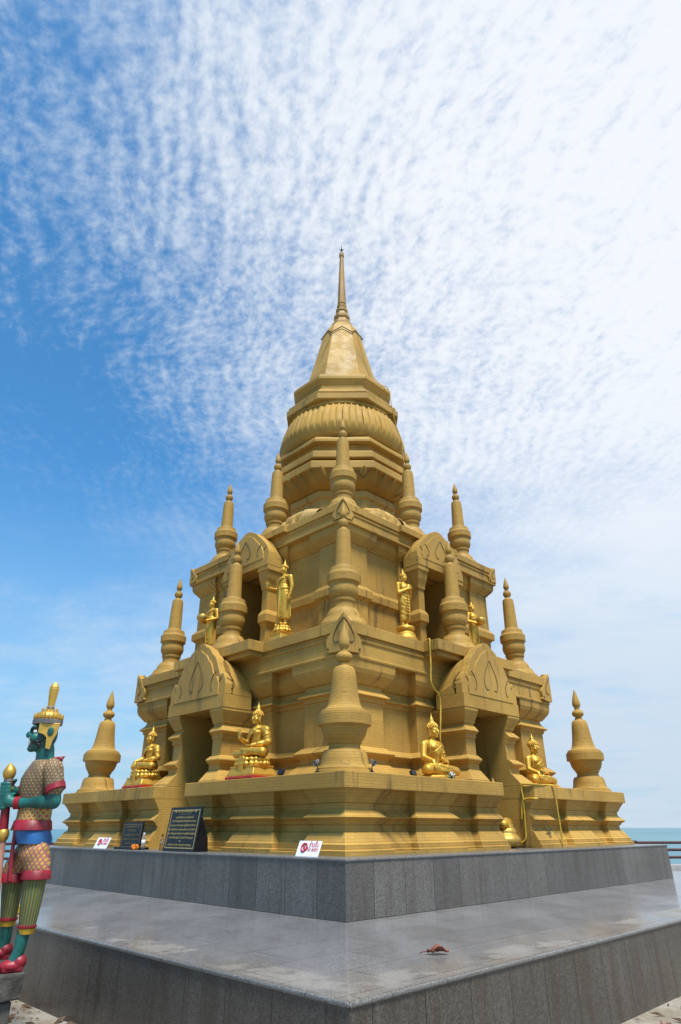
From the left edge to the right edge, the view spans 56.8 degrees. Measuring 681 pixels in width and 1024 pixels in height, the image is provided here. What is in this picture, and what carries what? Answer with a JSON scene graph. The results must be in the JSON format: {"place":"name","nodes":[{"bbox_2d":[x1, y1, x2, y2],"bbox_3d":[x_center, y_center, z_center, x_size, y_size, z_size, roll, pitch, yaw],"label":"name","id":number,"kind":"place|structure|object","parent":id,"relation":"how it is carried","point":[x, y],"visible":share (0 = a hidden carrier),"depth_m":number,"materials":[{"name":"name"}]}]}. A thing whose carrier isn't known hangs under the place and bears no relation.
{"place":"outdoors","nodes":[
{"label":"outdoors","id":0,"kind":"place"},
{"bbox_2d":[0,0,680,828],"label":"sky","id":1,"kind":"structure","parent":0,"point":[183,183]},
{"bbox_2d":[3,828,680,864],"bbox_3d":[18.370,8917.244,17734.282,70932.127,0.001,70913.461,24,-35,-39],"label":"sea","id":2,"kind":"structure","parent":0,"point":[653,834],"depth_m":229.50,"materials":[{"name":"blue liquid"}]},
{"bbox_2d":[7,996,680,1023],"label":"ground","id":3,"kind":"structure","parent":0,"point":[671,1010],"depth_m":6.39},
{"bbox_2d":[0,972,24,1023],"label":"pedestal","id":4,"kind":"object","parent":3,"relation":"on","point":[11,984],"visible":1,"depth_m":5.52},
{"bbox_2d":[0,682,65,972],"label":"guardian statue","id":5,"kind":"object","parent":4,"relation":"on","point":[34,797],"visible":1,"depth_m":6.07,"materials":[{"name":"paint"}]},
{"bbox_2d":[0,763,15,891],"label":"club","id":6,"kind":"object","parent":5,"relation":"attached to","point":[9,772],"visible":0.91,"depth_m":6.13,"materials":[{"name":"gold metal"}]},
{"bbox_2d":[0,871,680,1023],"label":"granite platform","id":7,"kind":"structure","parent":3,"relation":"on","point":[608,955],"depth_m":6.06,"materials":[{"name":"grey stone"}]},
{"bbox_2d":[46,844,672,922],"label":"granite plinth","id":8,"kind":"structure","parent":7,"relation":"on","point":[345,889],"depth_m":9.46,"materials":[{"name":"grey stone"}]},
{"bbox_2d":[93,837,110,848],"bbox_3d":[-4.659,6.474,12.317,0.090,0.188,0.530,24,-35,-39],"label":"warning sign","id":9,"kind":"object","parent":8,"relation":"on","point":[102,843],"visible":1,"depth_m":12.29,"materials":[{"name":"white plastic"}]},
{"bbox_2d":[114,822,148,849],"bbox_3d":[-3.884,6.048,11.769,0.260,0.452,0.840,24,-35,-39],"label":"donor plaque","id":10,"kind":"object","parent":8,"relation":"on","point":[132,833],"visible":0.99,"depth_m":11.73,"materials":[{"name":"black stone"}]},
{"bbox_2d":[131,844,138,849],"bbox_3d":[-3.706,6.045,11.360,0.131,0.098,0.160,24,-35,-39],"label":"marigold garland","id":11,"kind":"object","parent":8,"relation":"on","point":[134,847],"visible":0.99,"depth_m":11.32},
{"bbox_2d":[140,833,145,849],"bbox_3d":[-3.580,5.980,11.438,0.076,0.274,0.076,24,-35,-39],"label":"bottle","id":12,"kind":"object","parent":8,"relation":"on","point":[143,840],"visible":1,"depth_m":11.40,"materials":[{"name":"glass"}]},
{"bbox_2d":[159,834,163,849],"bbox_3d":[-3.163,5.847,11.148,0.069,0.250,0.069,24,-35,-39],"label":"bottle","id":13,"kind":"object","parent":8,"relation":"on","point":[161,843],"visible":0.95,"depth_m":11.12,"materials":[{"name":"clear glass"}]},
{"bbox_2d":[163,806,207,851],"bbox_3d":[-2.610,5.381,10.689,0.270,0.673,0.960,24,-35,-39],"label":"memorial plaque","id":14,"kind":"object","parent":8,"relation":"on","point":[186,830],"visible":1,"depth_m":10.55,"materials":[{"name":"black stone"}]},
{"bbox_2d":[295,841,322,856],"bbox_3d":[-0.431,4.562,8.530,0.090,0.188,0.450,24,-35,-39],"label":"warning sign","id":15,"kind":"object","parent":8,"relation":"on","point":[308,849],"visible":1,"depth_m":8.52,"materials":[{"name":"white plastic"}]},
{"bbox_2d":[53,244,633,856],"bbox_3d":[0.056,-1.111,18.779,9.404,19.548,9.404,24,-35,-39],"label":"pagoda","id":16,"kind":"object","parent":8,"relation":"on","point":[337,682],"visible":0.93,"depth_m":13.11,"materials":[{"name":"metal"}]},
{"bbox_2d":[121,727,160,788],"bbox_3d":[-4.240,5.351,13.771,0.563,1.331,0.844,24,-35,-39],"label":"seated buddha","id":17,"kind":"object","parent":16,"relation":"on","point":[144,771],"visible":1,"depth_m":13.51,"materials":[{"name":"gold paint"}]},
{"bbox_2d":[197,597,218,645],"bbox_3d":[-3.212,2.852,15.220,0.616,1.778,0.500,10,-28,-18],"label":"standing buddha","id":18,"kind":"object","parent":16,"relation":"on","point":[209,618],"visible":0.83,"depth_m":15.15,"materials":[{"name":"gold metal"}]},
{"bbox_2d":[225,704,275,779],"bbox_3d":[-1.575,4.131,11.399,0.572,1.371,0.879,24,-35,-39],"label":"seated buddha","id":19,"kind":"object","parent":16,"relation":"on","point":[252,761],"visible":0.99,"depth_m":11.12,"materials":[{"name":"gold paint"}]},
{"bbox_2d":[265,560,293,640],"bbox_3d":[-1.262,1.902,13.510,0.477,1.933,0.609,24,-35,-39],"label":"standing buddha","id":20,"kind":"object","parent":16,"relation":"on","point":[283,589],"visible":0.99,"depth_m":13.39,"materials":[{"name":"gold metal"}]},
{"bbox_2d":[277,769,284,775],"bbox_3d":[-0.964,4.238,10.225,0.083,0.120,0.149,24,-35,-39],"label":"floodlight","id":21,"kind":"object","parent":16,"relation":"on","point":[281,772],"visible":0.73,"depth_m":10.21,"materials":[{"name":"black plastic"}]},
{"bbox_2d":[280,508,322,526],"bbox_3d":[-0.904,0.277,15.359,0.759,0.612,1.778,24,-35,-39],"label":"reclining statue","id":22,"kind":"object","parent":16,"relation":"on","point":[298,516],"visible":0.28,"depth_m":15.16,"materials":[{"name":"paint"}]},
{"bbox_2d":[313,759,319,771],"bbox_3d":[-0.362,3.825,9.460,0.108,0.216,0.092,24,-35,-39],"label":"lamp","id":23,"kind":"object","parent":16,"relation":"on","point":[316,762],"visible":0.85,"depth_m":9.47,"materials":[{"name":"black plastic"}]},
{"bbox_2d":[369,759,376,771],"bbox_3d":[0.487,3.823,9.460,0.092,0.216,0.108,24,-35,-39],"label":"lamp","id":24,"kind":"object","parent":16,"relation":"on","point":[372,762],"visible":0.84,"depth_m":9.47,"materials":[{"name":"black plastic"}]},
{"bbox_2d":[363,508,410,528],"bbox_3d":[1.109,0.313,15.438,1.933,0.612,0.759,24,-35,-39],"label":"reclining statue","id":25,"kind":"object","parent":16,"relation":"on","point":[387,516],"visible":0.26,"depth_m":15.15,"materials":[{"name":"paint"}]},
{"bbox_2d":[396,569,417,639],"bbox_3d":[1.369,2.007,13.482,0.480,1.710,0.480,24,-35,-39],"label":"standing buddha","id":26,"kind":"object","parent":16,"relation":"on","point":[404,593],"visible":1,"depth_m":13.37,"materials":[{"name":"gold metal"}]},
{"bbox_2d":[409,770,416,775],"bbox_3d":[1.205,4.347,10.451,0.149,0.120,0.083,24,-35,-39],"label":"floodlight","id":27,"kind":"object","parent":16,"relation":"on","point":[413,772],"visible":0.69,"depth_m":10.43,"materials":[{"name":"black plastic"}]},
{"bbox_2d":[422,638,440,741],"bbox_3d":[1.651,3.666,12.538,0.338,2.212,0.701,24,-35,-39],"label":"hose","id":28,"kind":"object","parent":16,"relation":"hanging from","point":[435,690],"visible":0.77,"depth_m":12.38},
{"bbox_2d":[420,715,459,778],"bbox_3d":[1.727,4.218,11.356,0.967,1.165,0.604,24,-35,-39],"label":"seated buddha","id":29,"kind":"object","parent":16,"relation":"on","point":[432,756],"visible":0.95,"depth_m":11.21,"materials":[{"name":"gold metal"}]},
{"bbox_2d":[444,770,455,778],"bbox_3d":[1.912,4.564,10.922,0.160,0.167,0.288,-18,-32,32],"label":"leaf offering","id":30,"kind":"object","parent":16,"relation":"on","point":[451,774],"visible":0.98,"depth_m":10.87,"materials":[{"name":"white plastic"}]},
{"bbox_2d":[466,603,485,644],"bbox_3d":[3.248,2.881,15.102,0.480,1.597,0.588,24,-35,-39],"label":"standing buddha","id":31,"kind":"object","parent":16,"relation":"on","point":[474,621],"visible":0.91,"depth_m":15.07,"materials":[{"name":"gold metal"}]},
{"bbox_2d":[520,783,534,843],"bbox_3d":[3.442,5.879,12.264,0.881,1.091,0.073,-18,-32,31],"label":"hose","id":32,"kind":"object","parent":16,"relation":"attached to","point":[524,840],"visible":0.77,"depth_m":12.21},
{"bbox_2d":[521,797,537,818],"bbox_3d":[3.651,5.730,12.178,0.088,0.373,0.394,24,-35,-39],"label":"hose","id":33,"kind":"object","parent":16,"relation":"attached to","point":[532,798],"visible":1,"depth_m":12.22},
{"bbox_2d":[525,734,557,786],"bbox_3d":[4.272,5.372,13.642,0.950,1.146,0.599,24,-35,-39],"label":"seated buddha","id":34,"kind":"object","parent":16,"relation":"on","point":[533,763],"visible":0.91,"depth_m":13.50,"materials":[{"name":"gold metal"}]},
{"bbox_2d":[535,783,563,845],"bbox_3d":[4.049,5.898,12.280,0.758,1.096,0.094,24,-35,-39],"label":"hose","id":35,"kind":"object","parent":16,"relation":"hanging from","point":[556,808],"visible":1,"depth_m":12.47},
{"bbox_2d":[499,818,520,847],"bbox_3d":[3.145,6.095,11.946,0.512,0.538,0.588,-12,-29,22],"label":"wrapped statue","id":36,"kind":"object","parent":8,"relation":"on","point":[509,831],"visible":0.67,"depth_m":11.79,"materials":[{"name":"gold metal"}]},
{"bbox_2d":[419,944,448,952],"bbox_3d":[0.835,3.893,5.607,0.263,0.065,0.120,2,-27,-4],"label":"dead leaf","id":37,"kind":"object","parent":7,"relation":"on","point":[436,948],"visible":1,"depth_m":5.59,"materials":[{"name":"brown plant"}]},
{"bbox_2d":[3,864,680,870],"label":"seawall kerb","id":38,"kind":"structure","parent":3,"relation":"on","point":[675,867],"depth_m":27.17,"materials":[{"name":"concrete"}]},
{"bbox_2d":[4,841,680,859],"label":"seaside railing","id":39,"kind":"object","parent":38,"relation":"on","point":[635,842],"visible":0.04,"depth_m":27.74,"materials":[{"name":"metal"}]},
{"bbox_2d":[8,1001,680,1023],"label":"leaf litter","id":40,"kind":"object","parent":3,"relation":"on","point":[60,1019],"visible":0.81,"depth_m":6.29,"materials":[{"name":"brown plant"}]}
]}

